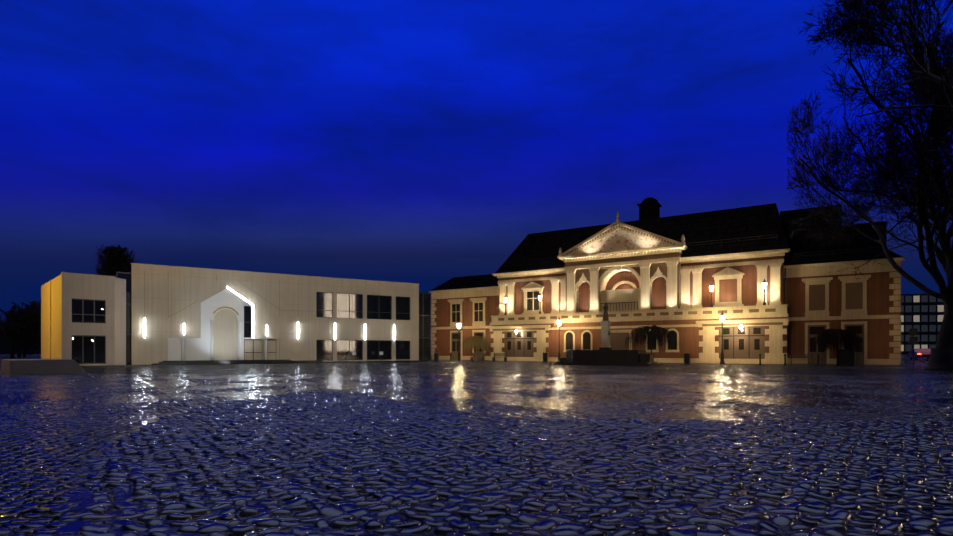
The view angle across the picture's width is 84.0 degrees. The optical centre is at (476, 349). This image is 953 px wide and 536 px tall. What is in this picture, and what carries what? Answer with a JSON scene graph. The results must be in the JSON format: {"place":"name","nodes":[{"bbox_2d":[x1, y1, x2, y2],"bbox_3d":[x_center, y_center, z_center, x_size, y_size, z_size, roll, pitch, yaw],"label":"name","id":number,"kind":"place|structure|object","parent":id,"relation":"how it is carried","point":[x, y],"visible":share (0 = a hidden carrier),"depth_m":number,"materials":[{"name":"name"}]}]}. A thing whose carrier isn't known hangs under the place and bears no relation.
{"place":"outdoors","nodes":[
{"label":"outdoors","id":0,"kind":"place"},
{"bbox_2d":[116,263,430,364],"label":"white building","id":1,"kind":"structure","parent":0,"point":[178,315],"depth_m":51.34,"materials":[{"name":"white paint"}]},
{"bbox_2d":[0,354,952,535],"bbox_3d":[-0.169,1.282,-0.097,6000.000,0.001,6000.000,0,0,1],"label":"ground","id":2,"kind":"structure","parent":0,"point":[490,367],"depth_m":34.63,"materials":[{"name":"grey stone"}]},
{"bbox_2d":[0,335,40,353],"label":"buildings","id":3,"kind":"structure","parent":2,"relation":"on","point":[5,347],"depth_m":160.96,"materials":[{"name":"grey"}]},
{"bbox_2d":[0,304,40,350],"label":"tree","id":4,"kind":"object","parent":2,"relation":"on","point":[29,329],"visible":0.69,"depth_m":65.25,"materials":[{"name":"green plant"}]},
{"bbox_2d":[0,301,40,358],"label":"tree","id":5,"kind":"object","parent":2,"relation":"on","point":[11,319],"visible":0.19,"depth_m":70.76,"materials":[{"name":"green plant"}]},
{"bbox_2d":[0,301,40,357],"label":"tree","id":6,"kind":"object","parent":2,"relation":"on","point":[19,351],"visible":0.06,"depth_m":81.36,"materials":[{"name":"green plant"}]},
{"bbox_2d":[0,301,40,356],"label":"tree","id":7,"kind":"object","parent":2,"relation":"on","point":[24,352],"visible":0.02,"depth_m":92.56,"materials":[{"name":"green plant"}]},
{"bbox_2d":[1,359,86,374],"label":"ramp wall","id":8,"kind":"structure","parent":2,"relation":"on","point":[34,366],"depth_m":27.77,"materials":[{"name":"concrete"}]},
{"bbox_2d":[41,272,132,367],"bbox_3d":[-31.753,-2.128,42.590,11.800,6.820,4.400,0,0,44],"label":"annex","id":9,"kind":"object","parent":2,"relation":"on","point":[83,320],"visible":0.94,"depth_m":39.26,"materials":[{"name":"white paint"}]},
{"bbox_2d":[91,245,138,276],"bbox_3d":[-40.140,-5.170,59.145,4.682,12.904,4.737,0,0,1],"label":"tree","id":10,"kind":"object","parent":2,"relation":"on","point":[114,260],"visible":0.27,"depth_m":58.35,"materials":[{"name":"black"}]},
{"bbox_2d":[434,353,438,360],"bbox_3d":[-4.553,0.822,59.855,0.540,0.920,0.540,0,0,1],"label":"bin","id":11,"kind":"object","parent":2,"relation":"on","point":[435,356],"visible":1,"depth_m":59.65,"materials":[{"name":"black metal"}]},
{"bbox_2d":[456,321,460,360],"bbox_3d":[-2.120,-1.158,63.831,0.600,4.880,0.468,0,0,1],"label":"street lamp","id":12,"kind":"object","parent":2,"relation":"on","point":[458,332],"visible":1,"depth_m":63.76,"materials":[{"name":"black metal"}]},
{"bbox_2d":[0,374,952,535],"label":"setts","id":13,"kind":"structure","parent":2,"relation":"on","point":[23,475],"depth_m":11.46,"materials":[{"name":"grey stone"}]},
{"bbox_2d":[0,374,952,468],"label":"pavement","id":14,"kind":"structure","parent":2,"relation":"on","point":[479,395],"depth_m":14.74,"materials":[{"name":"grey stone"}]},
{"bbox_2d":[464,335,489,360],"bbox_3d":[-0.052,-0.217,61.705,2.910,2.998,3.110,0,0,-20],"label":"weeping tree","id":15,"kind":"object","parent":2,"relation":"on","point":[475,340],"visible":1,"depth_m":61.45,"materials":[{"name":"green plant"}]},
{"bbox_2d":[471,353,485,360],"bbox_3d":[0.121,0.807,61.354,1.800,0.950,0.580,0,0,31],"label":"bench","id":16,"kind":"object","parent":2,"relation":"on","point":[478,354],"visible":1,"depth_m":61.56,"materials":[{"name":"brown wood"}]},
{"bbox_2d":[492,353,507,360],"bbox_3d":[2.603,0.807,59.853,1.800,0.950,0.580,0,0,31],"label":"bench","id":17,"kind":"object","parent":2,"relation":"on","point":[500,354],"visible":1,"depth_m":59.92,"materials":[{"name":"brown wood"}]},
{"bbox_2d":[58,391,952,535],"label":"cobblestones","id":18,"kind":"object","parent":2,"relation":"on","point":[787,531],"depth_m":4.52,"materials":[{"name":"grey stone"}]},
{"bbox_2d":[56,391,594,534],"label":"cobble border","id":19,"kind":"object","parent":18,"relation":"on","point":[84,498],"visible":0.33,"depth_m":4.92,"materials":[{"name":"grey stone"}]},
{"bbox_2d":[543,353,547,361],"bbox_3d":[7.603,0.787,58.653,0.583,0.990,0.568,0,0,1],"label":"bin","id":20,"kind":"object","parent":2,"relation":"on","point":[545,357],"visible":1,"depth_m":58.42,"materials":[{"name":"black metal"}]},
{"bbox_2d":[556,317,561,360],"bbox_3d":[8.900,-1.158,56.933,0.600,4.880,0.468,0,0,1],"label":"street lamp","id":21,"kind":"object","parent":2,"relation":"on","point":[559,320],"visible":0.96,"depth_m":56.85,"materials":[{"name":"black metal"}]},
{"bbox_2d":[549,321,662,365],"bbox_3d":[11.162,-0.608,45.765,8.600,3.780,5.200,0,0,31],"label":"fountain","id":22,"kind":"object","parent":2,"relation":"on","point":[605,354],"visible":0.98,"depth_m":44.22,"materials":[{"name":"stone"}]},
{"bbox_2d":[603,302,608,320],"bbox_3d":[11.162,-3.305,45.765,0.540,1.615,0.540,0,0,31],"label":"statue","id":23,"kind":"object","parent":22,"relation":"on","point":[605,313],"visible":0.96,"depth_m":45.62,"materials":[{"name":"grey stone"}]},
{"bbox_2d":[625,325,677,353],"bbox_3d":[17.182,-0.570,51.820,4.127,3.704,4.430,0,0,33],"label":"weeping tree","id":24,"kind":"object","parent":2,"relation":"on","point":[640,332],"visible":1,"depth_m":51.35,"materials":[{"name":"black plant"}]},
{"bbox_2d":[429,197,904,364],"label":"theatre","id":25,"kind":"structure","parent":2,"relation":"on","point":[767,282],"depth_m":54.18,"materials":[{"name":"brick"}]},
{"bbox_2d":[684,353,689,362],"bbox_3d":[20.042,0.787,50.429,0.583,0.990,0.568,0,0,1],"label":"bin","id":26,"kind":"object","parent":2,"relation":"on","point":[686,357],"visible":1,"depth_m":50.20,"materials":[{"name":"black metal"}]},
{"bbox_2d":[719,311,724,363],"bbox_3d":[22.592,-1.158,48.654,0.600,4.880,0.468,0,0,1],"label":"street lamp","id":27,"kind":"object","parent":2,"relation":"on","point":[722,315],"visible":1,"depth_m":48.57,"materials":[{"name":"black metal"}]},
{"bbox_2d":[789,354,813,364],"bbox_3d":[27.607,0.807,44.967,1.800,0.950,0.580,0,0,31],"label":"bench","id":28,"kind":"object","parent":2,"relation":"on","point":[811,357],"visible":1,"depth_m":45.12,"materials":[{"name":"brown"}]},
{"bbox_2d":[813,328,863,365],"bbox_3d":[29.566,-0.249,43.251,3.047,3.062,3.353,0,0,21],"label":"weeping tree","id":29,"kind":"object","parent":2,"relation":"on","point":[831,336],"visible":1,"depth_m":42.81,"materials":[{"name":"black plant"}]},
{"bbox_2d":[838,349,855,365],"bbox_3d":[30.489,0.617,43.645,1.300,1.330,1.000,0,0,31],"label":"container","id":30,"kind":"object","parent":2,"relation":"on","point":[845,358],"visible":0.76,"depth_m":43.27,"materials":[{"name":"black"}]},
{"bbox_2d":[786,0,952,347],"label":"tree","id":31,"kind":"object","parent":2,"relation":"on","point":[896,159],"depth_m":34.11,"materials":[{"name":"black plant"}]},
{"bbox_2d":[829,87,952,282],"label":"tree twigs","id":32,"kind":"object","parent":31,"relation":"attached to","point":[902,225],"depth_m":42.71,"materials":[{"name":"black plant"}]},
{"bbox_2d":[837,0,952,204],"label":"tree","id":33,"kind":"object","parent":2,"relation":"on","point":[906,47],"depth_m":16.06,"materials":[{"name":"black plant"}]},
{"bbox_2d":[909,326,917,363],"bbox_3d":[39.455,-0.418,47.772,0.600,3.400,0.070,0,0,31],"label":"road sign","id":34,"kind":"object","parent":2,"relation":"on","point":[913,332],"visible":1,"depth_m":47.76,"materials":[{"name":"black metal"}]},
{"bbox_2d":[909,349,930,359],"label":"car","id":35,"kind":"object","parent":2,"relation":"on","point":[921,353],"visible":0.77,"depth_m":65.31,"materials":[{"name":"red paint"}]},
{"bbox_2d":[923,348,952,369],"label":"trunk","id":36,"kind":"object","parent":2,"relation":"on","point":[941,358],"visible":0.9,"depth_m":33.62,"materials":[{"name":"brown plant"}]},
{"bbox_2d":[0,0,952,344],"label":"sky","id":37,"kind":"structure","parent":0,"point":[421,142],"materials":[{"name":"blue"}]},
{"bbox_2d":[900,294,943,353],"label":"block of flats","id":38,"kind":"structure","parent":0,"point":[923,314],"depth_m":148.28,"materials":[{"name":"grey"}]}
]}

